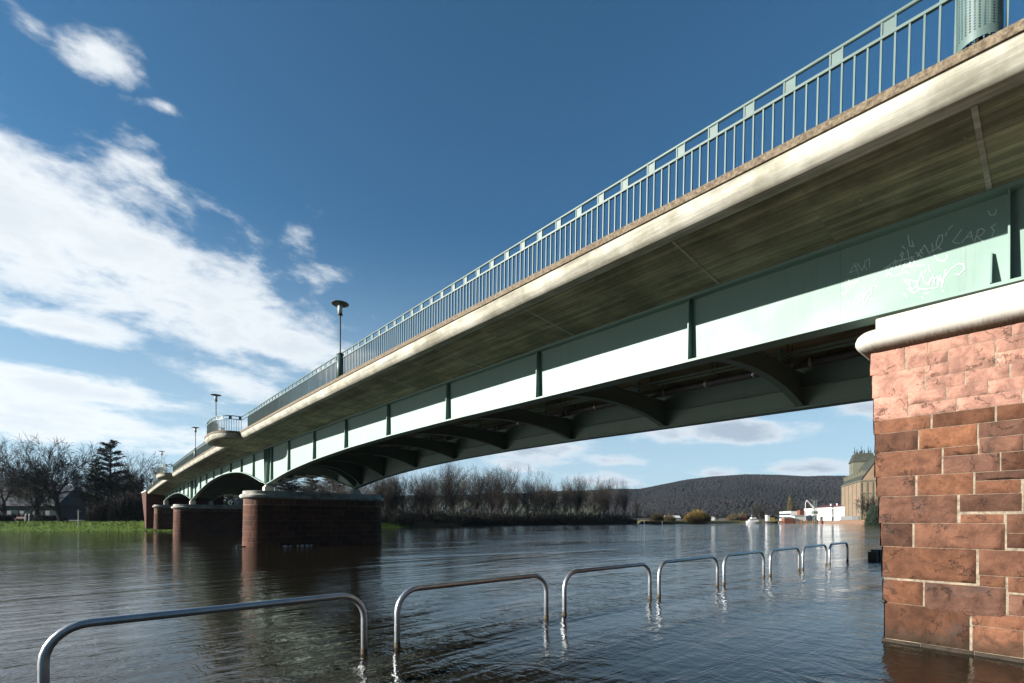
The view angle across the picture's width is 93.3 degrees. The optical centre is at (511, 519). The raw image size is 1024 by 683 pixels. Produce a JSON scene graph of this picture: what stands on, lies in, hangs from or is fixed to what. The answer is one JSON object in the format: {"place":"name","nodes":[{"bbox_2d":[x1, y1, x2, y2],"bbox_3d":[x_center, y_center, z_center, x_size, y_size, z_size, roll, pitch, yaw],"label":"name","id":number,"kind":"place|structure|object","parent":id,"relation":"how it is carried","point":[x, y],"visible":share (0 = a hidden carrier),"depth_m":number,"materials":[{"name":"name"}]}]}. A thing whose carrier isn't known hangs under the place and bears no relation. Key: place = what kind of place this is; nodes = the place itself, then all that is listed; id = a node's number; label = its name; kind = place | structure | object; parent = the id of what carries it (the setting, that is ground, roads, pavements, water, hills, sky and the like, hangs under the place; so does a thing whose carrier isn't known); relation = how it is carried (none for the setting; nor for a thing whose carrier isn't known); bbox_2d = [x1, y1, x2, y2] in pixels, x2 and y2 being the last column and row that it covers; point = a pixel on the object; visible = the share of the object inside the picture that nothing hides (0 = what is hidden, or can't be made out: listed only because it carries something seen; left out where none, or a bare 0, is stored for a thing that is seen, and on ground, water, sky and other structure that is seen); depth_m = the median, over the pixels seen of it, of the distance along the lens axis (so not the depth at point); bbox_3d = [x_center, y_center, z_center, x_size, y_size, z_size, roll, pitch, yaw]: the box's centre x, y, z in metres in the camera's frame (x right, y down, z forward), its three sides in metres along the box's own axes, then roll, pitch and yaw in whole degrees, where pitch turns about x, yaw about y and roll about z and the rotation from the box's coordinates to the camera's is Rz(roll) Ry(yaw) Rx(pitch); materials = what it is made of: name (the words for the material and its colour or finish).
{"place":"outdoors","nodes":[
{"label":"outdoors","id":0,"kind":"place"},
{"bbox_2d":[0,519,815,530],"bbox_3d":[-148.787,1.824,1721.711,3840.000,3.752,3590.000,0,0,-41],"label":"riverbank","id":1,"kind":"structure","parent":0,"point":[142,525],"depth_m":90.42,"materials":[{"name":"plant"}]},
{"bbox_2d":[1,512,34,520],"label":"hedge shrub","id":2,"kind":"object","parent":1,"relation":"on","point":[10,517],"visible":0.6,"depth_m":109.10,"materials":[{"name":"green plant"}]},
{"bbox_2d":[0,435,40,513],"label":"bare tree","id":3,"kind":"object","parent":1,"relation":"on","point":[3,509],"visible":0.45,"depth_m":113.17,"materials":[{"name":"brown plant"}]},
{"bbox_2d":[18,513,56,520],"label":"hedge shrub","id":4,"kind":"object","parent":1,"relation":"on","point":[48,518],"visible":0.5,"depth_m":112.22,"materials":[{"name":"green plant"}]},
{"bbox_2d":[0,436,80,515],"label":"bare tree","id":5,"kind":"object","parent":1,"relation":"on","point":[13,477],"visible":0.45,"depth_m":110.50,"materials":[{"name":"brown plant"}]},
{"bbox_2d":[0,486,94,519],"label":"barn","id":6,"kind":"structure","parent":1,"relation":"on","point":[69,507],"depth_m":126.42,"materials":[{"name":"grey"}]},
{"bbox_2d":[0,435,108,520],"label":"bare tree","id":7,"kind":"object","parent":1,"relation":"on","point":[34,489],"visible":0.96,"depth_m":110.79,"materials":[{"name":"brown plant"}]},
{"bbox_2d":[72,467,108,510],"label":"bare tree","id":8,"kind":"object","parent":1,"relation":"on","point":[85,501],"visible":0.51,"depth_m":123.27,"materials":[{"name":"brown plant"}]},
{"bbox_2d":[85,458,105,505],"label":"tree","id":9,"kind":"object","parent":1,"relation":"on","point":[91,494],"visible":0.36,"depth_m":123.60,"materials":[{"name":"green plant"}]},
{"bbox_2d":[82,499,114,520],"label":"dark shrub","id":10,"kind":"object","parent":1,"relation":"on","point":[90,514],"visible":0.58,"depth_m":101.07,"materials":[{"name":"green plant"}]},
{"bbox_2d":[88,439,134,500],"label":"pine tree","id":11,"kind":"object","parent":1,"relation":"on","point":[104,487],"visible":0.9,"depth_m":117.39,"materials":[{"name":"green plant"}]},
{"bbox_2d":[68,462,155,502],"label":"bare tree","id":12,"kind":"object","parent":1,"relation":"on","point":[123,482],"visible":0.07,"depth_m":145.93,"materials":[{"name":"brown plant"}]},
{"bbox_2d":[93,492,132,520],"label":"dark shrub","id":13,"kind":"object","parent":1,"relation":"on","point":[110,498],"visible":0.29,"depth_m":102.53,"materials":[{"name":"green plant"}]},
{"bbox_2d":[105,490,143,520],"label":"dark shrub","id":14,"kind":"object","parent":1,"relation":"on","point":[119,509],"visible":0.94,"depth_m":102.64,"materials":[{"name":"green plant"}]},
{"bbox_2d":[101,459,151,503],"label":"bare tree","id":15,"kind":"object","parent":1,"relation":"on","point":[131,481],"visible":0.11,"depth_m":130.85,"materials":[{"name":"brown plant"}]},
{"bbox_2d":[95,452,160,520],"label":"bare tree","id":16,"kind":"object","parent":1,"relation":"on","point":[137,484],"visible":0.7,"depth_m":122.41,"materials":[{"name":"brown plant"}]},
{"bbox_2d":[120,489,143,520],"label":"dark shrub","id":17,"kind":"object","parent":1,"relation":"on","point":[137,498],"visible":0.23,"depth_m":104.62,"materials":[{"name":"green plant"}]},
{"bbox_2d":[152,505,172,528],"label":"bridge pier","id":18,"kind":"structure","parent":1,"relation":"on","point":[163,516],"depth_m":85.83,"materials":[{"name":"brick"}]},
{"bbox_2d":[141,490,223,528],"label":"abutment","id":19,"kind":"object","parent":1,"relation":"on","point":[149,501],"visible":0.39,"depth_m":87.53,"materials":[{"name":"brick"}]},
{"bbox_2d":[0,520,414,530],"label":"grass","id":20,"kind":"structure","parent":1,"relation":"on","point":[125,523],"depth_m":88.97,"materials":[{"name":"plant"}]},
{"bbox_2d":[224,495,233,504],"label":"evergreen tree","id":21,"kind":"object","parent":1,"relation":"on","point":[227,498],"visible":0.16,"depth_m":144.89,"materials":[{"name":"green plant"}]},
{"bbox_2d":[288,480,327,492],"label":"riverside tree","id":22,"kind":"object","parent":1,"relation":"on","point":[299,488],"visible":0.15,"depth_m":104.71,"materials":[{"name":"brown plant"}]},
{"bbox_2d":[301,477,323,492],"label":"evergreen tree","id":23,"kind":"object","parent":1,"relation":"on","point":[311,478],"visible":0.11,"depth_m":148.85,"materials":[{"name":"green plant"}]},
{"bbox_2d":[308,477,342,492],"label":"riverside tree","id":24,"kind":"object","parent":1,"relation":"on","point":[320,485],"visible":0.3,"depth_m":114.69,"materials":[{"name":"brown plant"}]},
{"bbox_2d":[360,477,392,497],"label":"riverside tree","id":25,"kind":"object","parent":1,"relation":"on","point":[378,488],"visible":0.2,"depth_m":116.66,"materials":[{"name":"brown plant"}]},
{"bbox_2d":[370,480,393,504],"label":"riverside tree","id":26,"kind":"object","parent":1,"relation":"on","point":[377,493],"visible":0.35,"depth_m":119.23,"materials":[{"name":"brown plant"}]},
{"bbox_2d":[361,478,416,515],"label":"riverside tree","id":27,"kind":"object","parent":1,"relation":"on","point":[390,495],"visible":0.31,"depth_m":126.28,"materials":[{"name":"brown plant"}]},
{"bbox_2d":[381,479,402,523],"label":"riverside tree","id":28,"kind":"object","parent":1,"relation":"on","point":[387,500],"visible":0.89,"depth_m":121.93,"materials":[{"name":"brown plant"}]},
{"bbox_2d":[371,473,412,518],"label":"riverside tree","id":29,"kind":"object","parent":1,"relation":"on","point":[404,488],"visible":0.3,"depth_m":134.04,"materials":[{"name":"brown plant"}]},
{"bbox_2d":[385,475,405,523],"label":"riverside tree","id":30,"kind":"object","parent":1,"relation":"on","point":[395,501],"visible":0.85,"depth_m":123.59,"materials":[{"name":"brown plant"}]},
{"bbox_2d":[396,485,409,518],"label":"riverside tree","id":31,"kind":"object","parent":1,"relation":"on","point":[404,497],"visible":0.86,"depth_m":126.66,"materials":[{"name":"brown plant"}]},
{"bbox_2d":[405,475,419,518],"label":"riverside tree","id":32,"kind":"object","parent":1,"relation":"on","point":[414,500],"visible":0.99,"depth_m":129.06,"materials":[{"name":"brown plant"}]},
{"bbox_2d":[397,470,428,513],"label":"riverside tree","id":33,"kind":"object","parent":1,"relation":"on","point":[416,481],"visible":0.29,"depth_m":154.54,"materials":[{"name":"brown plant"}]},
{"bbox_2d":[417,478,430,516],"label":"riverside tree","id":34,"kind":"object","parent":1,"relation":"on","point":[424,497],"visible":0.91,"depth_m":131.20,"materials":[{"name":"brown plant"}]},
{"bbox_2d":[410,521,443,526],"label":"reed clump","id":35,"kind":"object","parent":1,"relation":"on","point":[426,524],"visible":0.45,"depth_m":128.57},
{"bbox_2d":[413,473,441,519],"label":"riverside tree","id":36,"kind":"object","parent":1,"relation":"on","point":[430,483],"visible":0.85,"depth_m":132.73,"materials":[{"name":"brown plant"}]},
{"bbox_2d":[416,468,445,518],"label":"riverside tree","id":37,"kind":"object","parent":1,"relation":"on","point":[431,484],"visible":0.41,"depth_m":140.66,"materials":[{"name":"brown plant"}]},
{"bbox_2d":[225,499,636,526],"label":"undergrowth","id":38,"kind":"object","parent":1,"relation":"on","point":[463,518],"visible":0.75,"depth_m":161.47,"materials":[{"name":"brown plant"}]},
{"bbox_2d":[411,475,466,517],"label":"riverside tree","id":39,"kind":"object","parent":1,"relation":"on","point":[432,493],"visible":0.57,"depth_m":138.43,"materials":[{"name":"brown plant"}]},
{"bbox_2d":[433,468,452,515],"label":"riverside tree","id":40,"kind":"object","parent":1,"relation":"on","point":[442,493],"visible":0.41,"depth_m":147.87,"materials":[{"name":"brown plant"}]},
{"bbox_2d":[437,464,461,494],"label":"riverside tree","id":41,"kind":"object","parent":1,"relation":"on","point":[448,474],"visible":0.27,"depth_m":167.51,"materials":[{"name":"brown plant"}]},
{"bbox_2d":[441,463,460,520],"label":"riverside tree","id":42,"kind":"object","parent":1,"relation":"on","point":[449,490],"visible":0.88,"depth_m":140.42,"materials":[{"name":"brown plant"}]},
{"bbox_2d":[439,469,464,512],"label":"riverside tree","id":43,"kind":"object","parent":1,"relation":"on","point":[455,488],"visible":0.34,"depth_m":153.36,"materials":[{"name":"brown plant"}]},
{"bbox_2d":[436,465,477,519],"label":"riverside tree","id":44,"kind":"object","parent":1,"relation":"on","point":[460,479],"visible":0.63,"depth_m":144.88,"materials":[{"name":"brown plant"}]},
{"bbox_2d":[447,460,479,512],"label":"riverside tree","id":45,"kind":"object","parent":1,"relation":"on","point":[457,483],"visible":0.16,"depth_m":174.35,"materials":[{"name":"brown plant"}]},
{"bbox_2d":[454,467,473,512],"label":"riverside tree","id":46,"kind":"object","parent":1,"relation":"on","point":[462,501],"visible":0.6,"depth_m":156.62,"materials":[{"name":"brown plant"}]},
{"bbox_2d":[461,471,484,518],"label":"riverside tree","id":47,"kind":"object","parent":1,"relation":"on","point":[471,497],"visible":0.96,"depth_m":148.45,"materials":[{"name":"brown plant"}]},
{"bbox_2d":[457,464,502,518],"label":"riverside tree","id":48,"kind":"object","parent":1,"relation":"on","point":[483,487],"visible":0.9,"depth_m":152.93,"materials":[{"name":"brown plant"}]},
{"bbox_2d":[469,477,490,520],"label":"riverside tree","id":49,"kind":"object","parent":1,"relation":"on","point":[476,504],"visible":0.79,"depth_m":151.78,"materials":[{"name":"brown plant"}]},
{"bbox_2d":[458,470,514,514],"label":"riverside tree","id":50,"kind":"object","parent":1,"relation":"on","point":[474,508],"visible":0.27,"depth_m":164.81,"materials":[{"name":"brown plant"}]},
{"bbox_2d":[482,470,518,521],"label":"riverside tree","id":51,"kind":"object","parent":1,"relation":"on","point":[490,489],"visible":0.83,"depth_m":157.72,"materials":[{"name":"brown plant"}]},
{"bbox_2d":[492,464,510,518],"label":"riverside tree","id":52,"kind":"object","parent":1,"relation":"on","point":[502,488],"visible":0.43,"depth_m":169.08,"materials":[{"name":"brown plant"}]},
{"bbox_2d":[489,480,516,521],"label":"riverside tree","id":53,"kind":"object","parent":1,"relation":"on","point":[499,503],"visible":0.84,"depth_m":161.94,"materials":[{"name":"brown plant"}]},
{"bbox_2d":[503,463,522,515],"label":"riverside tree","id":54,"kind":"object","parent":1,"relation":"on","point":[506,478],"visible":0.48,"depth_m":170.20,"materials":[{"name":"brown plant"}]},
{"bbox_2d":[503,477,524,521],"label":"riverside tree","id":55,"kind":"object","parent":1,"relation":"on","point":[520,490],"visible":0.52,"depth_m":164.01,"materials":[{"name":"brown plant"}]},
{"bbox_2d":[506,479,531,515],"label":"riverside tree","id":56,"kind":"object","parent":1,"relation":"on","point":[514,502],"visible":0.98,"depth_m":162.56,"materials":[{"name":"brown plant"}]},
{"bbox_2d":[512,478,535,514],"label":"riverside tree","id":57,"kind":"object","parent":1,"relation":"on","point":[525,504],"visible":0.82,"depth_m":172.69,"materials":[{"name":"brown plant"}]},
{"bbox_2d":[515,465,533,515],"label":"riverside tree","id":58,"kind":"object","parent":1,"relation":"on","point":[527,487],"visible":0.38,"depth_m":186.53,"materials":[{"name":"brown plant"}]},
{"bbox_2d":[525,479,546,522],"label":"riverside tree","id":59,"kind":"object","parent":1,"relation":"on","point":[537,491],"visible":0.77,"depth_m":168.99,"materials":[{"name":"brown plant"}]},
{"bbox_2d":[524,476,558,522],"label":"riverside tree","id":60,"kind":"object","parent":1,"relation":"on","point":[544,493],"visible":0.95,"depth_m":167.58,"materials":[{"name":"brown plant"}]},
{"bbox_2d":[541,483,575,518],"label":"riverside tree","id":61,"kind":"object","parent":1,"relation":"on","point":[555,503],"visible":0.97,"depth_m":170.75,"materials":[{"name":"brown plant"}]},
{"bbox_2d":[558,481,585,521],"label":"riverside tree","id":62,"kind":"object","parent":1,"relation":"on","point":[566,506],"visible":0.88,"depth_m":175.57,"materials":[{"name":"brown plant"}]},
{"bbox_2d":[568,478,588,515],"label":"riverside tree","id":63,"kind":"object","parent":1,"relation":"on","point":[576,505],"visible":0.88,"depth_m":178.00,"materials":[{"name":"brown plant"}]},
{"bbox_2d":[572,474,594,517],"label":"riverside tree","id":64,"kind":"object","parent":1,"relation":"on","point":[580,492],"visible":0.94,"depth_m":178.27,"materials":[{"name":"brown plant"}]},
{"bbox_2d":[572,476,595,514],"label":"riverside tree","id":65,"kind":"object","parent":1,"relation":"on","point":[583,494],"visible":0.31,"depth_m":187.49,"materials":[{"name":"brown plant"}]},
{"bbox_2d":[586,474,610,512],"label":"riverside tree","id":66,"kind":"object","parent":1,"relation":"on","point":[594,493],"visible":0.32,"depth_m":211.10,"materials":[{"name":"brown plant"}]},
{"bbox_2d":[581,480,617,519],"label":"riverside tree","id":67,"kind":"object","parent":1,"relation":"on","point":[596,500],"visible":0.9,"depth_m":182.62,"materials":[{"name":"brown plant"}]},
{"bbox_2d":[596,478,617,514],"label":"riverside tree","id":68,"kind":"object","parent":1,"relation":"on","point":[601,490],"visible":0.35,"depth_m":193.38,"materials":[{"name":"brown plant"}]},
{"bbox_2d":[591,484,623,519],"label":"riverside tree","id":69,"kind":"object","parent":1,"relation":"on","point":[603,506],"visible":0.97,"depth_m":183.12,"materials":[{"name":"brown plant"}]},
{"bbox_2d":[611,484,620,517],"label":"riverside tree","id":70,"kind":"object","parent":1,"relation":"on","point":[617,503],"visible":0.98,"depth_m":189.83,"materials":[{"name":"brown plant"}]},
{"bbox_2d":[612,486,631,521],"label":"riverside tree","id":71,"kind":"object","parent":1,"relation":"on","point":[623,504],"visible":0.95,"depth_m":192.27,"materials":[{"name":"brown plant"}]},
{"bbox_2d":[648,512,664,521],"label":"willow bush","id":72,"kind":"object","parent":1,"relation":"on","point":[656,517],"visible":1,"depth_m":201.61,"materials":[{"name":"green plant"}]},
{"bbox_2d":[663,514,675,520],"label":"willow bush","id":73,"kind":"object","parent":1,"relation":"on","point":[669,517],"visible":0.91,"depth_m":212.45,"materials":[{"name":"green plant"}]},
{"bbox_2d":[683,509,711,521],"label":"willow bush","id":74,"kind":"object","parent":1,"relation":"on","point":[699,516],"visible":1,"depth_m":224.12,"materials":[{"name":"yellow plant"}]},
{"bbox_2d":[787,493,793,510],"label":"poplar tree","id":75,"kind":"object","parent":1,"relation":"on","point":[790,506],"visible":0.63,"depth_m":319.14,"materials":[{"name":"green plant"}]},
{"bbox_2d":[779,511,805,520],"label":"office block","id":76,"kind":"structure","parent":1,"relation":"on","point":[786,514],"depth_m":273.79,"materials":[{"name":"white concrete"}]},
{"bbox_2d":[805,500,817,521],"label":"harbour crane","id":77,"kind":"object","parent":1,"relation":"on","point":[814,512],"visible":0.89,"depth_m":249.39,"materials":[{"name":"grey metal"}]},
{"bbox_2d":[804,503,844,520],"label":"white warehouse","id":78,"kind":"structure","parent":1,"relation":"on","point":[831,512],"depth_m":258.31,"materials":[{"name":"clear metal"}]},
{"bbox_2d":[839,520,864,523],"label":"quay wall","id":79,"kind":"structure","parent":1,"relation":"on","point":[851,521],"depth_m":209.28,"materials":[{"name":"concrete"}]},
{"bbox_2d":[841,446,877,519],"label":"building","id":80,"kind":"structure","parent":1,"relation":"on","point":[860,479],"depth_m":221.01,"materials":[{"name":"brick"}]},
{"bbox_2d":[855,492,877,519],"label":"bare tree","id":81,"kind":"object","parent":1,"relation":"on","point":[863,505],"visible":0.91,"depth_m":204.35,"materials":[{"name":"brown plant"}]},
{"bbox_2d":[863,502,879,524],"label":"evergreen bush","id":82,"kind":"object","parent":1,"relation":"on","point":[871,518],"visible":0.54,"depth_m":180.87,"materials":[{"name":"green plant"}]},
{"bbox_2d":[0,522,1023,682],"bbox_3d":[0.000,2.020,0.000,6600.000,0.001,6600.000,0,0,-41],"label":"river","id":83,"kind":"structure","parent":0,"point":[816,620],"depth_m":10.84,"materials":[{"name":"black liquid"}]},
{"bbox_2d":[37,593,366,682],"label":"tube barrier","id":84,"kind":"object","parent":83,"relation":"in","point":[44,656],"visible":0.98,"depth_m":5.72,"materials":[{"name":"metal"}]},
{"bbox_2d":[171,504,242,534],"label":"bridge pier","id":85,"kind":"structure","parent":83,"relation":"in","point":[192,519],"depth_m":64.19,"materials":[{"name":"brick"}]},
{"bbox_2d":[147,0,1023,504],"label":"road bridge","id":86,"kind":"structure","parent":85,"relation":"on","point":[783,276],"depth_m":10.37,"materials":[{"name":"concrete"}]},
{"bbox_2d":[331,300,348,376],"bbox_3d":[-7.110,-7.403,20.009,0.700,3.110,0.700,0,0,-41],"label":"street lamp","id":87,"kind":"object","parent":86,"relation":"on","point":[340,304],"visible":0.94,"depth_m":19.93,"materials":[{"name":"metal"}]},
{"bbox_2d":[956,0,1003,52],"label":"street lamp","id":88,"kind":"object","parent":86,"relation":"on","point":[978,7],"visible":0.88,"depth_m":5.57,"materials":[{"name":"metal"}]},
{"bbox_2d":[239,490,383,546],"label":"bridge pier","id":89,"kind":"structure","parent":83,"relation":"in","point":[277,518],"depth_m":37.69,"materials":[{"name":"brick"}]},
{"bbox_2d":[394,573,548,647],"bbox_3d":[-0.558,2.297,8.738,3.427,2.446,0.099,0,0,-41],"label":"tube barrier","id":90,"kind":"object","parent":83,"relation":"in","point":[404,595],"visible":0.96,"depth_m":8.35,"materials":[{"name":"metal"}]},
{"bbox_2d":[562,562,651,615],"bbox_3d":[2.301,2.297,11.233,3.277,2.446,0.099,0,0,-41],"label":"tube barrier","id":91,"kind":"object","parent":83,"relation":"in","point":[564,587],"visible":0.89,"depth_m":10.85,"materials":[{"name":"metal"}]},
{"bbox_2d":[657,555,718,596],"bbox_3d":[5.017,2.297,13.604,3.287,2.446,0.099,0,0,-41],"label":"tube barrier","id":92,"kind":"object","parent":83,"relation":"in","point":[664,562],"visible":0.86,"depth_m":13.24,"materials":[{"name":"metal"}]},
{"bbox_2d":[722,551,764,584],"bbox_3d":[7.666,2.297,15.915,3.077,2.446,0.099,0,0,-41],"label":"tube barrier","id":93,"kind":"object","parent":83,"relation":"in","point":[738,554],"visible":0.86,"depth_m":15.46,"materials":[{"name":"metal"}]},
{"bbox_2d":[765,515,777,522],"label":"barge","id":94,"kind":"object","parent":83,"relation":"on","point":[768,519],"visible":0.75,"depth_m":249.00,"materials":[{"name":"grey paint"}]},
{"bbox_2d":[769,547,799,575],"bbox_3d":[10.287,2.297,18.203,2.937,2.446,0.099,0,0,-41],"label":"tube barrier","id":95,"kind":"object","parent":83,"relation":"in","point":[771,554],"visible":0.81,"depth_m":17.75,"materials":[{"name":"metal"}]},
{"bbox_2d":[801,544,827,569],"bbox_3d":[12.759,2.297,20.360,2.977,2.446,0.099,0,0,-41],"label":"tube barrier","id":96,"kind":"object","parent":83,"relation":"in","point":[818,545],"visible":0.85,"depth_m":20.18,"materials":[{"name":"metal"}]},
{"bbox_2d":[828,542,848,564],"bbox_3d":[15.200,2.297,22.490,2.797,2.446,0.099,0,0,-41],"label":"tube barrier","id":97,"kind":"object","parent":83,"relation":"in","point":[829,553],"visible":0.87,"depth_m":22.13,"materials":[{"name":"metal"}]},
{"bbox_2d":[868,549,881,560],"bbox_3d":[18.017,2.300,23.954,1.150,1.600,0.400,0,0,-41],"label":"mooring timber","id":98,"kind":"object","parent":83,"relation":"in","point":[874,555],"visible":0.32,"depth_m":23.69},
{"bbox_2d":[855,281,1023,662],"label":"abutment","id":99,"kind":"object","parent":83,"relation":"in","point":[947,389],"visible":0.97,"depth_m":7.42,"materials":[{"name":"stone"}]},
{"bbox_2d":[0,0,1023,519],"label":"sky","id":100,"kind":"structure","parent":0,"point":[190,189],"materials":[{"name":"blue"}]},
{"bbox_2d":[396,489,806,518],"bbox_3d":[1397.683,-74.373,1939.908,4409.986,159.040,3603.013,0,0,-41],"label":"hill","id":101,"kind":"structure","parent":0,"point":[511,511],"depth_m":950.49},
{"bbox_2d":[381,474,845,519],"bbox_3d":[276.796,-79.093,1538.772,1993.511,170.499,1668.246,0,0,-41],"label":"hillside forest","id":102,"kind":"object","parent":101,"relation":"on","point":[727,495],"visible":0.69,"depth_m":1040.64,"materials":[{"name":"plant"}]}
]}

